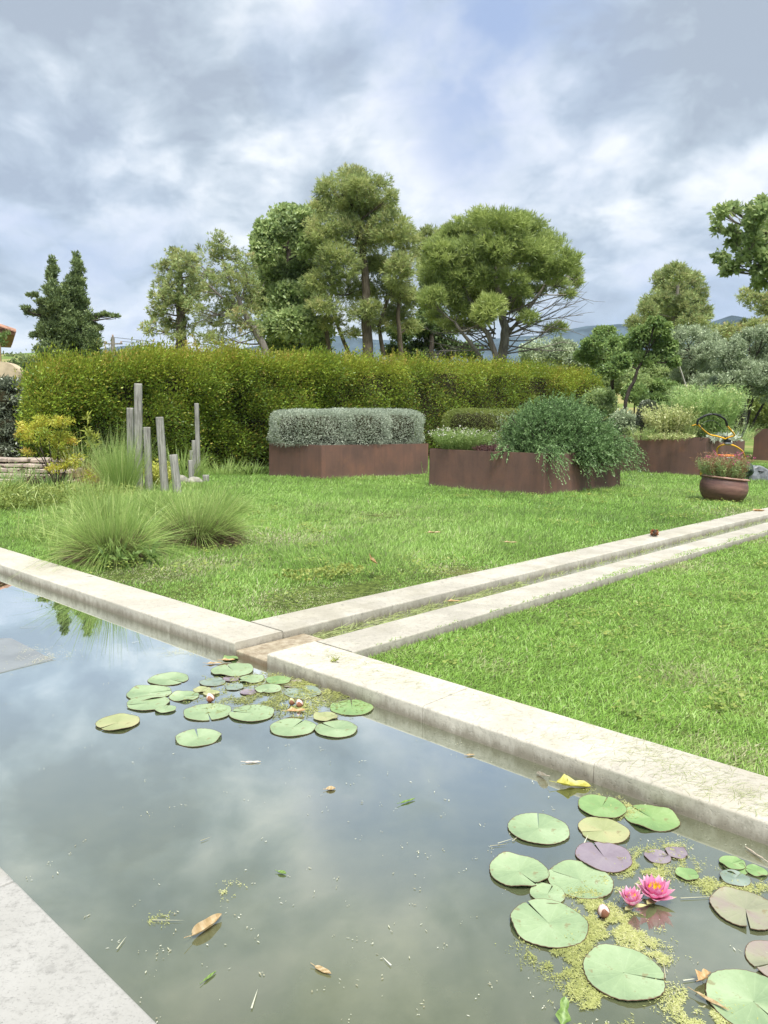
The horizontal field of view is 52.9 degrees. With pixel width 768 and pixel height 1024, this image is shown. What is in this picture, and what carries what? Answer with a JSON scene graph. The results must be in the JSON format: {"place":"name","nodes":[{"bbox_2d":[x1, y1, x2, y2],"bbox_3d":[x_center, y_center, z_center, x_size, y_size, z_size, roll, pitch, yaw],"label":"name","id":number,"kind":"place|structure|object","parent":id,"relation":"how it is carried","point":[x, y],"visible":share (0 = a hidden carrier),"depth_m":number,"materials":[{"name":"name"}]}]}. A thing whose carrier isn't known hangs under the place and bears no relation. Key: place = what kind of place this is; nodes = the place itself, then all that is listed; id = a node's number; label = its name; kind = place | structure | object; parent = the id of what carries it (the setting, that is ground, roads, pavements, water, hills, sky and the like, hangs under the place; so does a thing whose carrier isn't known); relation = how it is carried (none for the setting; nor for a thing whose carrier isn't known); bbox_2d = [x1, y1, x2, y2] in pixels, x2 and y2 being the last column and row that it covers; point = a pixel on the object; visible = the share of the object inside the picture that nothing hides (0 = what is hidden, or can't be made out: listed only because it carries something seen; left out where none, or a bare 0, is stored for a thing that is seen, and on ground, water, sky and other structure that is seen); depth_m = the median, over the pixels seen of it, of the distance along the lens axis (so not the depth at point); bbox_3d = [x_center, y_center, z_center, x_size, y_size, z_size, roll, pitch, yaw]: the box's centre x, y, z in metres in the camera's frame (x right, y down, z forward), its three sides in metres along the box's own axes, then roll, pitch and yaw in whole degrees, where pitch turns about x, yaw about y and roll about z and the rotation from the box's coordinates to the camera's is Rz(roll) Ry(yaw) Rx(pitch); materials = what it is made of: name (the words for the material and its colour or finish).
{"place":"outdoors","nodes":[
{"label":"outdoors","id":0,"kind":"place"},
{"bbox_2d":[100,324,629,371],"bbox_3d":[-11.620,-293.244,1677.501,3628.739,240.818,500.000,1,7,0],"label":"mountains","id":1,"kind":"structure","parent":0,"point":[585,331],"depth_m":1603.19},
{"bbox_2d":[0,573,767,1023],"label":"pond water","id":2,"kind":"structure","parent":0,"point":[82,795],"depth_m":1.92,"materials":[{"name":"liquid"}]},
{"bbox_2d":[0,638,52,672],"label":"stepping stone","id":3,"kind":"object","parent":2,"relation":"in","point":[10,656],"visible":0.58,"depth_m":3.46,"materials":[{"name":"stone"}]},
{"bbox_2d":[95,713,139,730],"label":"lily pad","id":4,"kind":"object","parent":2,"relation":"on","point":[118,721],"visible":1,"depth_m":2.72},
{"bbox_2d":[127,695,169,710],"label":"lily pad","id":5,"kind":"object","parent":2,"relation":"on","point":[141,703],"visible":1,"depth_m":2.91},
{"bbox_2d":[126,685,171,699],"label":"lily pad","id":6,"kind":"object","parent":2,"relation":"on","point":[139,691],"visible":1,"depth_m":3.03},
{"bbox_2d":[147,672,188,685],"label":"lily pad","id":7,"kind":"object","parent":2,"relation":"on","point":[166,679],"visible":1,"depth_m":3.19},
{"bbox_2d":[175,728,221,746],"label":"lily pad","id":8,"kind":"object","parent":2,"relation":"on","point":[191,738],"visible":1,"depth_m":2.60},
{"bbox_2d":[183,703,231,720],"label":"lily pad","id":9,"kind":"object","parent":2,"relation":"on","point":[192,713],"visible":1,"depth_m":2.83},
{"bbox_2d":[210,663,252,676],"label":"lily pad","id":10,"kind":"object","parent":2,"relation":"on","point":[238,669],"visible":1,"depth_m":3.31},
{"bbox_2d":[229,704,273,721],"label":"lily pad","id":11,"kind":"object","parent":2,"relation":"on","point":[252,714],"visible":1,"depth_m":2.82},
{"bbox_2d":[270,718,315,736],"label":"lily pad","id":12,"kind":"object","parent":2,"relation":"on","point":[304,727],"visible":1,"depth_m":2.69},
{"bbox_2d":[315,720,357,737],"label":"lily pad","id":13,"kind":"object","parent":2,"relation":"on","point":[339,728],"visible":1,"depth_m":2.68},
{"bbox_2d":[330,699,373,715],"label":"lily pad","id":14,"kind":"object","parent":2,"relation":"on","point":[352,710],"visible":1,"depth_m":2.89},
{"bbox_2d":[4,643,767,1023],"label":"pond algae","id":15,"kind":"object","parent":2,"relation":"on","point":[572,955],"visible":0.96,"depth_m":1.65,"materials":[{"name":"plant"}]},
{"bbox_2d":[12,642,766,1023],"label":"floating debris","id":16,"kind":"object","parent":2,"relation":"on","point":[388,926],"visible":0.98,"depth_m":1.62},
{"bbox_2d":[489,851,549,885],"bbox_3d":[0.323,0.854,1.844,0.143,0.011,0.143,1,7,0],"label":"lily pad","id":17,"kind":"object","parent":2,"relation":"on","point":[507,868],"visible":1,"depth_m":1.85,"materials":[{"name":"plant"}]},
{"bbox_2d":[507,813,569,844],"bbox_3d":[0.408,0.836,2.043,0.162,0.005,0.160,1,7,0],"label":"lily pad","id":18,"kind":"object","parent":2,"relation":"on","point":[542,828],"visible":1,"depth_m":2.04,"materials":[{"name":"plant"}]},
{"bbox_2d":[529,882,564,903],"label":"lily pad","id":19,"kind":"object","parent":2,"relation":"on","point":[539,890],"visible":1,"depth_m":1.76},
{"bbox_2d":[510,899,588,947],"bbox_3d":[0.354,0.877,1.655,0.166,0.011,0.165,1,7,0],"label":"lily pad","id":20,"kind":"object","parent":2,"relation":"on","point":[552,925],"visible":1,"depth_m":1.65,"materials":[{"name":"plant"}]},
{"bbox_2d":[547,860,613,898],"bbox_3d":[0.462,0.864,1.818,0.155,0.006,0.155,1,7,0],"label":"lily pad","id":21,"kind":"object","parent":2,"relation":"on","point":[573,874],"visible":1,"depth_m":1.82,"materials":[{"name":"plant"}]},
{"bbox_2d":[578,794,626,817],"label":"lily pad","id":22,"kind":"object","parent":2,"relation":"on","point":[595,805],"visible":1,"depth_m":2.16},
{"bbox_2d":[575,842,632,872],"bbox_3d":[0.545,0.852,1.913,0.138,0.006,0.138,1,7,0],"label":"lily pad","id":23,"kind":"object","parent":2,"relation":"on","point":[590,854],"visible":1,"depth_m":1.91,"materials":[{"name":"plant"}]},
{"bbox_2d":[578,817,629,843],"bbox_3d":[0.582,0.840,2.039,0.134,0.006,0.135,1,7,0],"label":"lily pad","id":24,"kind":"object","parent":2,"relation":"on","point":[603,830],"visible":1,"depth_m":2.04,"materials":[{"name":"plant"}]},
{"bbox_2d":[583,944,665,1000],"bbox_3d":[0.468,0.897,1.507,0.157,0.006,0.158,1,7,0],"label":"lily pad","id":25,"kind":"object","parent":2,"relation":"on","point":[613,971],"visible":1,"depth_m":1.50,"materials":[{"name":"plant"}]},
{"bbox_2d":[619,886,645,909],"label":"water lily flower","id":26,"kind":"object","parent":2,"relation":"on","point":[632,897],"visible":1,"depth_m":1.71,"materials":[{"name":"pink plant"}]},
{"bbox_2d":[624,804,680,831],"bbox_3d":[0.731,0.832,2.112,0.148,0.011,0.147,1,7,0],"label":"lily pad","id":27,"kind":"object","parent":2,"relation":"on","point":[658,818],"visible":1,"depth_m":2.11,"materials":[{"name":"plant"}]},
{"bbox_2d":[636,874,675,903],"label":"water lily flower","id":28,"kind":"object","parent":2,"relation":"on","point":[656,889],"visible":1,"depth_m":1.73,"materials":[{"name":"pink plant"}]},
{"bbox_2d":[719,869,750,886],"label":"lily pad","id":29,"kind":"object","parent":2,"relation":"on","point":[729,877],"visible":1,"depth_m":1.83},
{"bbox_2d":[705,969,767,1023],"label":"lily pad","id":30,"kind":"object","parent":2,"relation":"on","point":[747,989],"visible":1,"depth_m":1.46,"materials":[{"name":"plant"}]},
{"bbox_2d":[709,886,767,929],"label":"lily pad","id":31,"kind":"object","parent":2,"relation":"on","point":[732,905],"visible":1,"depth_m":1.72,"materials":[{"name":"brown plant"}]},
{"bbox_2d":[745,940,767,976],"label":"lily pad","id":32,"kind":"object","parent":2,"relation":"on","point":[756,954],"visible":1,"depth_m":1.57,"materials":[{"name":"plant"}]},
{"bbox_2d":[0,458,767,621],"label":"lawn grass","id":33,"kind":"structure","parent":0,"point":[513,518],"depth_m":7.48,"materials":[{"name":"plant"}]},
{"bbox_2d":[0,353,767,771],"bbox_3d":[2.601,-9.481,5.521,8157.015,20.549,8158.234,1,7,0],"label":"ground","id":34,"kind":"structure","parent":0,"point":[366,587],"depth_m":4.54,"materials":[{"name":"plant"}]},
{"bbox_2d":[0,373,29,462],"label":"laurel bush","id":35,"kind":"object","parent":34,"relation":"on","point":[8,429],"visible":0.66,"depth_m":15.14,"materials":[{"name":"green plant"}]},
{"bbox_2d":[0,488,62,510],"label":"herb plant","id":36,"kind":"object","parent":34,"relation":"on","point":[4,505],"visible":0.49,"depth_m":8.37,"materials":[{"name":"green plant"}]},
{"bbox_2d":[0,457,83,482],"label":"dry stone wall","id":37,"kind":"structure","parent":34,"relation":"on","point":[5,462],"depth_m":12.19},
{"bbox_2d":[19,254,82,378],"bbox_3d":[-10.955,-5.312,25.702,1.748,6.336,1.700,5,8,31],"label":"cypress tree","id":38,"kind":"object","parent":34,"relation":"on","point":[56,325],"visible":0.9,"depth_m":25.21,"materials":[{"name":"green plant"}]},
{"bbox_2d":[0,486,104,509],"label":"herb plant","id":39,"kind":"object","parent":34,"relation":"on","point":[32,498],"visible":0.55,"depth_m":8.61,"materials":[{"name":"green plant"}]},
{"bbox_2d":[13,413,97,488],"bbox_3d":[-4.555,-0.757,10.632,1.162,1.212,0.762,1,7,0],"label":"nandina shrub","id":40,"kind":"object","parent":34,"relation":"on","point":[60,440],"visible":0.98,"depth_m":10.58,"materials":[{"name":"yellow plant"}]},
{"bbox_2d":[0,868,155,1023],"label":"stone paving","id":41,"kind":"structure","parent":34,"relation":"on","point":[52,971],"depth_m":1.39,"materials":[{"name":"stone"}]},
{"bbox_2d":[22,478,139,497],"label":"herb plant","id":42,"kind":"object","parent":34,"relation":"on","point":[71,486],"visible":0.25,"depth_m":9.65,"materials":[{"name":"green plant"}]},
{"bbox_2d":[65,250,121,359],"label":"cypress tree","id":43,"kind":"object","parent":34,"relation":"on","point":[87,333],"visible":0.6,"depth_m":25.89,"materials":[{"name":"green plant"}]},
{"bbox_2d":[6,465,203,580],"bbox_3d":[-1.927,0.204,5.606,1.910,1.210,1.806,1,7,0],"label":"fountain grass","id":44,"kind":"object","parent":34,"relation":"on","point":[87,536],"depth_m":5.44,"materials":[{"name":"plant"}]},
{"bbox_2d":[0,465,238,549],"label":"rough grass","id":45,"kind":"structure","parent":34,"relation":"on","point":[35,532],"depth_m":7.57,"materials":[{"name":"plant"}]},
{"bbox_2d":[71,419,171,492],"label":"fountain grass","id":46,"kind":"object","parent":34,"relation":"on","point":[121,472],"depth_m":10.20,"materials":[{"name":"plant"}]},
{"bbox_2d":[92,537,161,567],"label":"weed plant","id":47,"kind":"object","parent":34,"relation":"on","point":[117,553],"visible":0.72,"depth_m":5.35,"materials":[{"name":"green plant"}]},
{"bbox_2d":[134,383,142,488],"bbox_3d":[-3.393,-0.961,10.666,0.112,1.614,0.112,2,7,0],"label":"wooden post","id":48,"kind":"object","parent":34,"relation":"on","point":[138,417],"visible":0.63,"depth_m":10.59,"materials":[{"name":"grey wood"}]},
{"bbox_2d":[0,547,282,655],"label":"stone coping","id":49,"kind":"object","parent":34,"relation":"on","point":[229,635],"visible":0.53,"depth_m":4.20,"materials":[{"name":"stone"}]},
{"bbox_2d":[143,427,152,490],"bbox_3d":[-3.239,-0.653,10.600,0.106,1.022,0.106,0,7,0],"label":"wooden post","id":50,"kind":"object","parent":34,"relation":"on","point":[146,436],"visible":0.69,"depth_m":10.55,"materials":[{"name":"grey wood"}]},
{"bbox_2d":[156,417,168,489],"bbox_3d":[-3.010,-0.708,10.493,0.110,1.163,0.110,-2,7,1],"label":"wooden post","id":51,"kind":"object","parent":34,"relation":"on","point":[161,445],"visible":0.77,"depth_m":10.44,"materials":[{"name":"grey wood"}]},
{"bbox_2d":[118,473,206,517],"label":"fountain grass","id":52,"kind":"object","parent":34,"relation":"on","point":[150,503],"depth_m":7.77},
{"bbox_2d":[137,245,207,359],"bbox_3d":[-7.110,-5.667,26.543,2.328,6.923,2.247,1,7,0],"label":"pine tree","id":53,"kind":"object","parent":34,"relation":"on","point":[178,298],"visible":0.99,"depth_m":25.99,"materials":[{"name":"green plant"}]},
{"bbox_2d":[169,454,181,493],"bbox_3d":[-2.808,-0.445,10.422,0.116,0.665,0.116,-5,7,1],"label":"wooden post","id":54,"kind":"object","parent":34,"relation":"on","point":[174,467],"visible":0.63,"depth_m":10.37,"materials":[{"name":"grey wood"}]},
{"bbox_2d":[153,439,216,477],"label":"tall grass","id":55,"kind":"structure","parent":34,"relation":"on","point":[182,469],"depth_m":13.28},
{"bbox_2d":[123,469,285,555],"bbox_3d":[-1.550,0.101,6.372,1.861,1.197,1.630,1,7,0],"label":"fountain grass","id":56,"kind":"object","parent":34,"relation":"on","point":[215,526],"depth_m":6.21,"materials":[{"name":"plant"}]},
{"bbox_2d":[186,228,269,361],"bbox_3d":[-5.817,-6.376,28.460,3.348,7.727,3.586,1,7,0],"label":"pine tree","id":57,"kind":"object","parent":34,"relation":"on","point":[232,305],"visible":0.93,"depth_m":28.20,"materials":[{"name":"green plant"}]},
{"bbox_2d":[201,456,257,475],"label":"tall grass","id":58,"kind":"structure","parent":34,"relation":"on","point":[237,471],"depth_m":14.50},
{"bbox_2d":[236,634,322,666],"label":"stone sill","id":59,"kind":"structure","parent":34,"relation":"on","point":[257,654],"depth_m":3.56,"materials":[{"name":"stone"}]},
{"bbox_2d":[246,201,336,370],"bbox_3d":[-3.818,-7.766,31.088,4.004,9.655,4.625,1,7,0],"label":"oak tree","id":60,"kind":"object","parent":34,"relation":"on","point":[280,246],"visible":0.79,"depth_m":29.76,"materials":[{"name":"green plant"}]},
{"bbox_2d":[273,566,334,581],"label":"weed plant","id":61,"kind":"object","parent":34,"relation":"on","point":[295,574],"visible":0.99,"depth_m":4.96,"materials":[{"name":"green plant"}]},
{"bbox_2d":[9,328,618,474],"bbox_3d":[0.858,-2.936,21.121,2.463,3.837,21.844,7,9,42],"label":"hedge","id":62,"kind":"object","parent":34,"relation":"on","point":[238,394],"visible":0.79,"depth_m":16.48,"materials":[{"name":"green plant"}]},
{"bbox_2d":[269,443,427,479],"bbox_3d":[-0.626,-0.967,14.941,1.438,0.727,2.908,7,9,42],"label":"corten planter","id":63,"kind":"object","parent":34,"relation":"on","point":[325,461],"visible":0.69,"depth_m":14.10,"materials":[{"name":"metal"}]},
{"bbox_2d":[266,408,356,446],"bbox_3d":[-1.324,-1.524,14.322,1.545,0.824,1.415,7,9,41],"label":"clipped shrub","id":64,"kind":"object","parent":63,"relation":"on","point":[302,426],"visible":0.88,"depth_m":13.88,"materials":[{"name":"plant"}]},
{"bbox_2d":[312,407,393,444],"bbox_3d":[-0.647,-1.584,14.762,1.549,0.864,1.288,7,9,41],"label":"clipped shrub","id":65,"kind":"object","parent":63,"relation":"on","point":[367,429],"visible":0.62,"depth_m":14.29,"materials":[{"name":"plant"}]},
{"bbox_2d":[352,407,425,443],"bbox_3d":[-0.009,-1.675,15.483,1.538,0.864,1.412,7,9,43],"label":"clipped shrub","id":66,"kind":"object","parent":63,"relation":"on","point":[403,428],"visible":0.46,"depth_m":15.09,"materials":[{"name":"plant"}]},
{"bbox_2d":[297,161,424,372],"bbox_3d":[-0.856,-8.081,29.532,5.241,10.920,4.775,1,7,0],"label":"pine tree","id":67,"kind":"object","parent":34,"relation":"on","point":[360,210],"visible":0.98,"depth_m":28.55,"materials":[{"name":"green plant"}]},
{"bbox_2d":[3,518,767,815],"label":"grass clippings","id":68,"kind":"object","parent":34,"relation":"on","point":[328,633],"depth_m":3.95,"materials":[{"name":"plant"}]},
{"bbox_2d":[11,474,767,727],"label":"lawn weeds","id":69,"kind":"object","parent":34,"relation":"on","point":[741,694],"visible":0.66,"depth_m":4.82,"materials":[{"name":"green plant"}]},
{"bbox_2d":[408,222,447,358],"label":"pine tree","id":70,"kind":"object","parent":34,"relation":"on","point":[426,231],"visible":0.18,"depth_m":35.14,"materials":[{"name":"green plant"}]},
{"bbox_2d":[379,303,483,372],"bbox_3d":[2.047,-6.342,34.132,4.570,6.032,2.271,-2,7,-22],"label":"evergreen oak","id":71,"kind":"object","parent":34,"relation":"on","point":[425,336],"visible":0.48,"depth_m":33.58,"materials":[{"name":"green plant"}]},
{"bbox_2d":[411,202,599,363],"bbox_3d":[4.181,-6.301,26.280,6.943,8.510,4.594,1,7,0],"label":"umbrella pine","id":72,"kind":"object","parent":34,"relation":"on","point":[468,271],"visible":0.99,"depth_m":24.99,"materials":[{"name":"green plant"}]},
{"bbox_2d":[251,508,767,638],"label":"stone coping","id":73,"kind":"object","parent":34,"relation":"on","point":[312,621],"visible":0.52,"depth_m":4.94,"materials":[{"name":"grey stone"}]},
{"bbox_2d":[267,641,767,845],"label":"stone coping","id":74,"kind":"object","parent":34,"relation":"on","point":[503,730],"visible":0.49,"depth_m":2.50,"materials":[{"name":"stone"}]},
{"bbox_2d":[429,448,620,494],"bbox_3d":[2.307,-0.647,12.536,2.118,0.727,2.378,7,9,42],"label":"corten planter","id":75,"kind":"object","parent":34,"relation":"on","point":[479,470],"visible":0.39,"depth_m":11.60,"materials":[{"name":"metal"}]},
{"bbox_2d":[427,425,497,450],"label":"daisy plant","id":76,"kind":"object","parent":75,"relation":"on","point":[455,440],"visible":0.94,"depth_m":12.10,"materials":[{"name":"green plant"}]},
{"bbox_2d":[488,388,653,488],"bbox_3d":[2.737,-1.112,12.193,2.889,1.726,2.446,-4,8,-37],"label":"rosemary bush","id":77,"kind":"object","parent":75,"relation":"in","point":[557,426],"visible":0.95,"depth_m":11.73,"materials":[{"name":"green plant"}]},
{"bbox_2d":[518,335,552,365],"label":"bush","id":78,"kind":"object","parent":34,"relation":"on","point":[526,355],"visible":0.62,"depth_m":46.74,"materials":[{"name":"green plant"}]},
{"bbox_2d":[317,522,767,657],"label":"stone coping","id":79,"kind":"object","parent":34,"relation":"on","point":[418,627],"visible":0.46,"depth_m":4.42,"materials":[{"name":"grey stone"}]},
{"bbox_2d":[544,336,578,366],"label":"bush","id":80,"kind":"object","parent":34,"relation":"on","point":[556,356],"visible":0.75,"depth_m":44.80,"materials":[{"name":"green plant"}]},
{"bbox_2d":[572,324,627,417],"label":"fruit tree","id":81,"kind":"object","parent":34,"relation":"on","point":[602,340],"visible":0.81,"depth_m":23.34,"materials":[{"name":"green plant"}]},
{"bbox_2d":[580,386,619,418],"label":"bush","id":82,"kind":"object","parent":34,"relation":"on","point":[606,399],"visible":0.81,"depth_m":20.04,"materials":[{"name":"green plant"}]},
{"bbox_2d":[608,406,637,434],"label":"bush","id":83,"kind":"object","parent":34,"relation":"on","point":[624,419],"visible":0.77,"depth_m":18.36,"materials":[{"name":"green plant"}]},
{"bbox_2d":[613,371,653,412],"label":"bush","id":84,"kind":"object","parent":34,"relation":"on","point":[644,379],"visible":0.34,"depth_m":23.49,"materials":[{"name":"green plant"}]},
{"bbox_2d":[619,381,648,434],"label":"bush","id":85,"kind":"object","parent":34,"relation":"on","point":[637,390],"visible":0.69,"depth_m":22.48,"materials":[{"name":"green plant"}]},
{"bbox_2d":[609,315,681,412],"bbox_3d":[6.680,-3.022,19.764,1.765,3.890,1.660,3,7,20],"label":"fruit tree","id":86,"kind":"object","parent":34,"relation":"on","point":[655,332],"visible":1,"depth_m":19.65,"materials":[{"name":"green plant"}]},
{"bbox_2d":[633,363,671,380],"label":"bush","id":87,"kind":"object","parent":34,"relation":"on","point":[658,372],"visible":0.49,"depth_m":26.21,"materials":[{"name":"green plant"}]},
{"bbox_2d":[633,391,672,407],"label":"bush","id":88,"kind":"object","parent":34,"relation":"on","point":[655,396],"visible":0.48,"depth_m":20.07,"materials":[{"name":"green plant"}]},
{"bbox_2d":[622,259,719,367],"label":"pine tree","id":89,"kind":"object","parent":34,"relation":"on","point":[680,289],"visible":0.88,"depth_m":42.32,"materials":[{"name":"green plant"}]},
{"bbox_2d":[616,435,744,475],"bbox_3d":[6.617,-1.257,17.538,2.208,0.920,2.408,7,9,42],"label":"corten planter","id":90,"kind":"object","parent":34,"relation":"on","point":[671,456],"visible":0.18,"depth_m":16.42,"materials":[{"name":"metal"}]},
{"bbox_2d":[638,402,702,436],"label":"variegated shrub","id":91,"kind":"object","parent":90,"relation":"on","point":[669,420],"visible":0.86,"depth_m":16.60,"materials":[{"name":"green plant"}]},
{"bbox_2d":[659,381,755,437],"bbox_3d":[7.253,-2.252,17.110,2.075,1.375,2.022,-4,8,-34],"label":"feathery plant","id":92,"kind":"object","parent":90,"relation":"on","point":[695,398],"visible":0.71,"depth_m":16.71,"materials":[{"name":"green plant"}]},
{"bbox_2d":[662,322,727,388],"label":"olive tree","id":93,"kind":"object","parent":34,"relation":"on","point":[699,354],"visible":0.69,"depth_m":24.12,"materials":[{"name":"green plant"}]},
{"bbox_2d":[692,413,753,477],"bbox_3d":[6.488,-1.220,14.638,1.039,1.265,2.101,4,7,28],"label":"lawn mower","id":94,"kind":"object","parent":34,"relation":"on","point":[727,441],"visible":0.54,"depth_m":14.12,"materials":[{"name":"yellow paint"}]},
{"bbox_2d":[699,474,749,502],"bbox_3d":[4.664,-0.311,10.592,0.633,0.401,0.626,1,7,0],"label":"flower pot","id":95,"kind":"object","parent":34,"relation":"on","point":[712,488],"visible":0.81,"depth_m":10.35,"materials":[{"name":"brown ceramic"}]},
{"bbox_2d":[690,450,755,478],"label":"potted plant","id":96,"kind":"object","parent":95,"relation":"in","point":[735,473],"depth_m":10.39,"materials":[{"name":"plant"}]},
{"bbox_2d":[706,192,767,292],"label":"oak tree","id":97,"kind":"object","parent":34,"relation":"on","point":[750,244],"visible":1,"depth_m":16.32,"materials":[{"name":"green plant"}]},
{"bbox_2d":[711,322,767,432],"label":"olive tree","id":98,"kind":"object","parent":34,"relation":"on","point":[735,347],"visible":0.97,"depth_m":21.34,"materials":[{"name":"green plant"}]},
{"bbox_2d":[717,285,767,338],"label":"pine tree","id":99,"kind":"object","parent":34,"relation":"on","point":[746,296],"visible":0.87,"depth_m":31.70,"materials":[{"name":"green plant"}]},
{"bbox_2d":[753,429,767,460],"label":"corten planter","id":100,"kind":"object","parent":34,"relation":"on","point":[760,448],"visible":0.68,"depth_m":23.25,"materials":[{"name":"metal"}]},
{"bbox_2d":[738,385,767,430],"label":"green shrub","id":101,"kind":"object","parent":100,"relation":"in","point":[761,420],"visible":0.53,"depth_m":23.99,"materials":[{"name":"green plant"}]},
{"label":"corten planter","id":102,"kind":"object","parent":34,"relation":"on","visible":0},
{"bbox_2d":[440,407,508,441],"bbox_3d":[2.137,-2.023,18.157,1.594,0.913,1.118,7,9,43],"label":"clipped shrub","id":103,"kind":"object","parent":102,"relation":"on","point":[481,420],"visible":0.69,"depth_m":17.78,"materials":[{"name":"green plant"}]},
{"bbox_2d":[0,0,767,353],"label":"sky","id":104,"kind":"structure","parent":0,"point":[131,130],"materials":[{"name":"grey"}]},
{"bbox_2d":[311,519,767,638],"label":"channel water","id":105,"kind":"structure","parent":0,"point":[568,572],"depth_m":5.72,"materials":[{"name":"liquid"}]},
{"bbox_2d":[368,530,767,776],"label":"short lawn grass","id":106,"kind":"structure","parent":0,"point":[551,677],"depth_m":3.51,"materials":[{"name":"plant"}]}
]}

